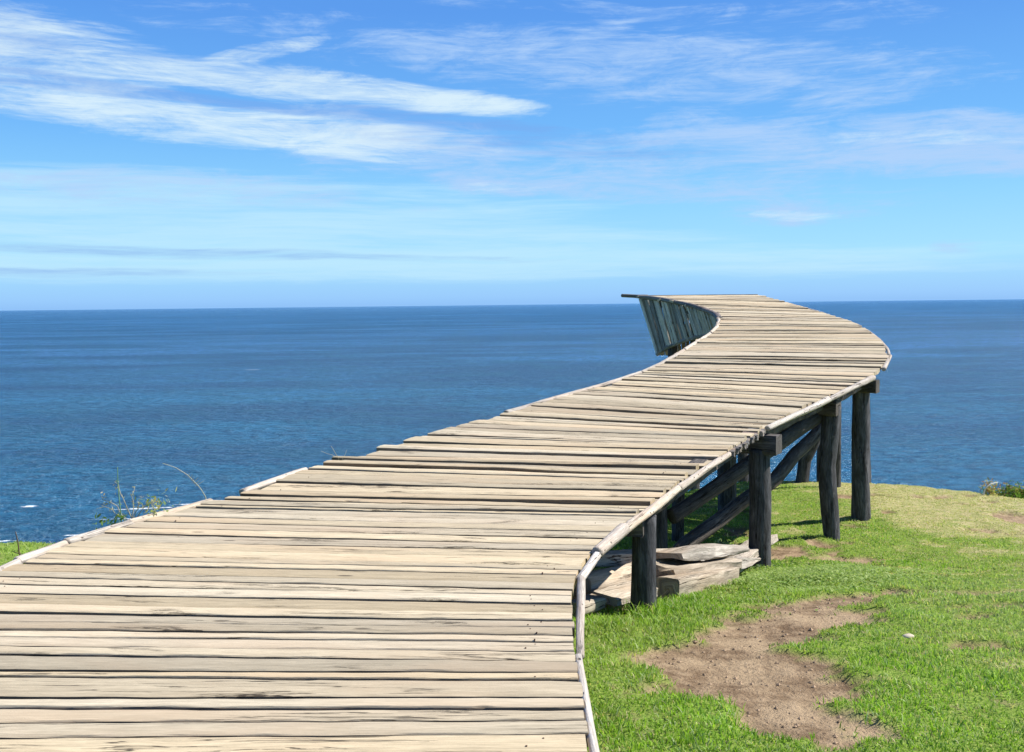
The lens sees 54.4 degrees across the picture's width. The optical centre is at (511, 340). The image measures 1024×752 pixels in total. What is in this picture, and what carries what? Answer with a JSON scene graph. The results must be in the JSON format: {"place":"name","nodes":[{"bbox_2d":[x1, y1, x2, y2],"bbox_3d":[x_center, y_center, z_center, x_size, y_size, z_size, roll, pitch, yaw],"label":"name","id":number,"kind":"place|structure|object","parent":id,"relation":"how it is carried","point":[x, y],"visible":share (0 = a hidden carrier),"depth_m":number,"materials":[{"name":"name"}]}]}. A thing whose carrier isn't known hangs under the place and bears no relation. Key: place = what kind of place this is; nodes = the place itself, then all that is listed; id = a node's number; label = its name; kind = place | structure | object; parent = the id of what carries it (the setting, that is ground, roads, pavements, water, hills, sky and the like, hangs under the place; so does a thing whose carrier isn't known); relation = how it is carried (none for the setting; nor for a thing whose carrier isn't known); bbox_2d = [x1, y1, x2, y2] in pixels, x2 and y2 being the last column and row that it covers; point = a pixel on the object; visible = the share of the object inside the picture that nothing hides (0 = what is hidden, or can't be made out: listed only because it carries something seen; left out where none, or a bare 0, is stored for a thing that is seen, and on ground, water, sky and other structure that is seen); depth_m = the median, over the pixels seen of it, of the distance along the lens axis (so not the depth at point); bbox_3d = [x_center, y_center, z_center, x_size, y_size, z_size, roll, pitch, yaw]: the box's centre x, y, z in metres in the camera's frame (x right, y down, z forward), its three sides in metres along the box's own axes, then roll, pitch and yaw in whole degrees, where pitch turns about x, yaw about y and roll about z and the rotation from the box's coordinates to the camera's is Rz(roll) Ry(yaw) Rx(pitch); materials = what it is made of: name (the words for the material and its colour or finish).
{"place":"outdoors","nodes":[
{"label":"outdoors","id":0,"kind":"place"},
{"bbox_2d":[0,299,1023,543],"bbox_3d":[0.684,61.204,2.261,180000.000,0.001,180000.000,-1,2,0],"label":"water","id":1,"kind":"structure","parent":0,"point":[220,403],"depth_m":739.58,"materials":[{"name":"blue liquid"}]},
{"bbox_2d":[0,481,1023,751],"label":"ground","id":2,"kind":"structure","parent":0,"point":[796,693],"depth_m":5.08,"materials":[{"name":"green plant"}]},
{"bbox_2d":[12,531,20,554],"bbox_3d":[-3.313,1.365,6.652,0.066,0.184,0.017,-1,2,0],"label":"bare twig","id":3,"kind":"object","parent":2,"relation":"on","point":[19,553],"visible":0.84,"depth_m":6.65,"materials":[{"name":"plant"}]},
{"bbox_2d":[95,467,180,528],"bbox_3d":[-2.255,1.109,5.969,0.537,0.710,0.378,-2,2,-22],"label":"weed","id":4,"kind":"object","parent":2,"relation":"on","point":[123,515],"visible":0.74,"depth_m":5.98,"materials":[{"name":"green plant"}]},
{"bbox_2d":[163,463,205,498],"bbox_3d":[-2.140,1.217,6.546,0.290,0.835,0.063,-1,2,-11],"label":"dry grass stalk","id":5,"kind":"object","parent":2,"relation":"on","point":[191,480],"visible":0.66,"depth_m":6.54,"materials":[{"name":"grey plant"}]},
{"bbox_2d":[0,294,891,751],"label":"boardwalk","id":6,"kind":"structure","parent":2,"relation":"on","point":[412,594],"depth_m":4.87,"materials":[{"name":"brown wood"}]},
{"bbox_2d":[0,480,1023,751],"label":"grass","id":7,"kind":"structure","parent":2,"relation":"on","point":[692,604],"depth_m":5.24,"materials":[{"name":"green plant"}]},
{"bbox_2d":[571,593,606,616],"bbox_3d":[0.446,1.620,6.090,0.144,0.122,0.316,1,3,36],"label":"timber","id":8,"kind":"object","parent":2,"relation":"on","point":[593,602],"visible":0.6,"depth_m":6.07,"materials":[{"name":"brown wood"}]},
{"bbox_2d":[591,581,657,606],"bbox_3d":[0.730,1.641,6.468,0.216,0.123,0.512,1,3,38],"label":"timber","id":9,"kind":"object","parent":2,"relation":"on","point":[615,595],"visible":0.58,"depth_m":6.32,"materials":[{"name":"brown wood"}]},
{"bbox_2d":[573,559,678,598],"bbox_3d":[0.973,1.696,7.279,0.246,0.426,1.946,1,3,34],"label":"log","id":10,"kind":"object","parent":2,"relation":"on","point":[602,578],"visible":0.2,"depth_m":6.66,"materials":[{"name":"brown wood"}]},
{"bbox_2d":[595,548,668,566],"bbox_3d":[1.043,1.659,7.617,0.214,0.492,2.112,1,3,40],"label":"timber","id":11,"kind":"object","parent":10,"relation":"on","point":[615,557],"visible":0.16,"depth_m":7.12,"materials":[{"name":"grey wood"}]},
{"bbox_2d":[656,567,738,599],"bbox_3d":[1.359,1.744,7.195,0.178,0.334,1.158,1,3,33],"label":"timber block","id":12,"kind":"object","parent":2,"relation":"on","point":[669,585],"depth_m":6.91,"materials":[{"name":"brown wood"}]},
{"bbox_2d":[656,557,741,577],"bbox_3d":[1.375,1.698,7.456,0.284,0.259,1.140,1,3,38],"label":"timber","id":13,"kind":"object","parent":12,"relation":"on","point":[673,567],"visible":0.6,"depth_m":7.34,"materials":[{"name":"brown wood"}]},
{"bbox_2d":[656,543,748,560],"bbox_3d":[1.486,1.637,7.714,0.270,0.246,1.144,1,3,37],"label":"timber","id":14,"kind":"object","parent":13,"relation":"on","point":[702,552],"visible":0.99,"depth_m":7.50,"materials":[{"name":"brown wood"}]},
{"bbox_2d":[594,554,818,573],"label":"creeping plants","id":15,"kind":"object","parent":2,"relation":"on","point":[754,566],"visible":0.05,"depth_m":9.15,"materials":[{"name":"green plant"}]},
{"bbox_2d":[714,530,734,544],"bbox_3d":[2.016,1.938,9.235,0.488,0.382,0.450,1,3,40],"label":"leafy weed","id":16,"kind":"object","parent":2,"relation":"on","point":[718,540],"visible":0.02,"depth_m":9.27,"materials":[{"name":"green plant"}]},
{"bbox_2d":[734,556,760,568],"bbox_3d":[1.824,1.811,8.120,0.189,0.156,0.729,1,3,34],"label":"timber","id":17,"kind":"object","parent":2,"relation":"on","point":[748,562],"visible":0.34,"depth_m":8.16,"materials":[{"name":"brown wood"}]},
{"bbox_2d":[729,534,777,572],"bbox_3d":[2.112,1.952,9.079,0.252,0.365,2.617,0,2,23],"label":"plank","id":18,"kind":"object","parent":2,"relation":"on","point":[752,552],"visible":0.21,"depth_m":9.03,"materials":[{"name":"brown wood"}]},
{"bbox_2d":[610,556,975,610],"bbox_3d":[2.155,1.919,7.930,2.760,0.684,4.704,1,2,30],"label":"ground cover","id":19,"kind":"object","parent":2,"relation":"on","point":[804,573],"visible":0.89,"depth_m":7.64,"materials":[{"name":"green plant"}]},
{"bbox_2d":[902,633,913,637],"bbox_3d":[2.069,1.546,5.201,0.061,0.040,0.052,-1,2,0],"label":"stone","id":20,"kind":"object","parent":2,"relation":"on","point":[907,635],"visible":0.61,"depth_m":5.19,"materials":[{"name":"white stone"}]},
{"bbox_2d":[978,477,1023,498],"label":"shrub","id":21,"kind":"object","parent":2,"relation":"on","point":[1014,492],"visible":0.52,"depth_m":14.14,"materials":[{"name":"green plant"}]},
{"bbox_2d":[0,0,1023,310],"label":"sky","id":22,"kind":"structure","parent":0,"point":[155,154],"materials":[{"name":"blue"}]},
{"bbox_2d":[603,592,1010,743],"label":"soil","id":23,"kind":"structure","parent":0,"point":[779,684],"depth_m":4.83,"materials":[{"name":"brown soil"}]}
]}

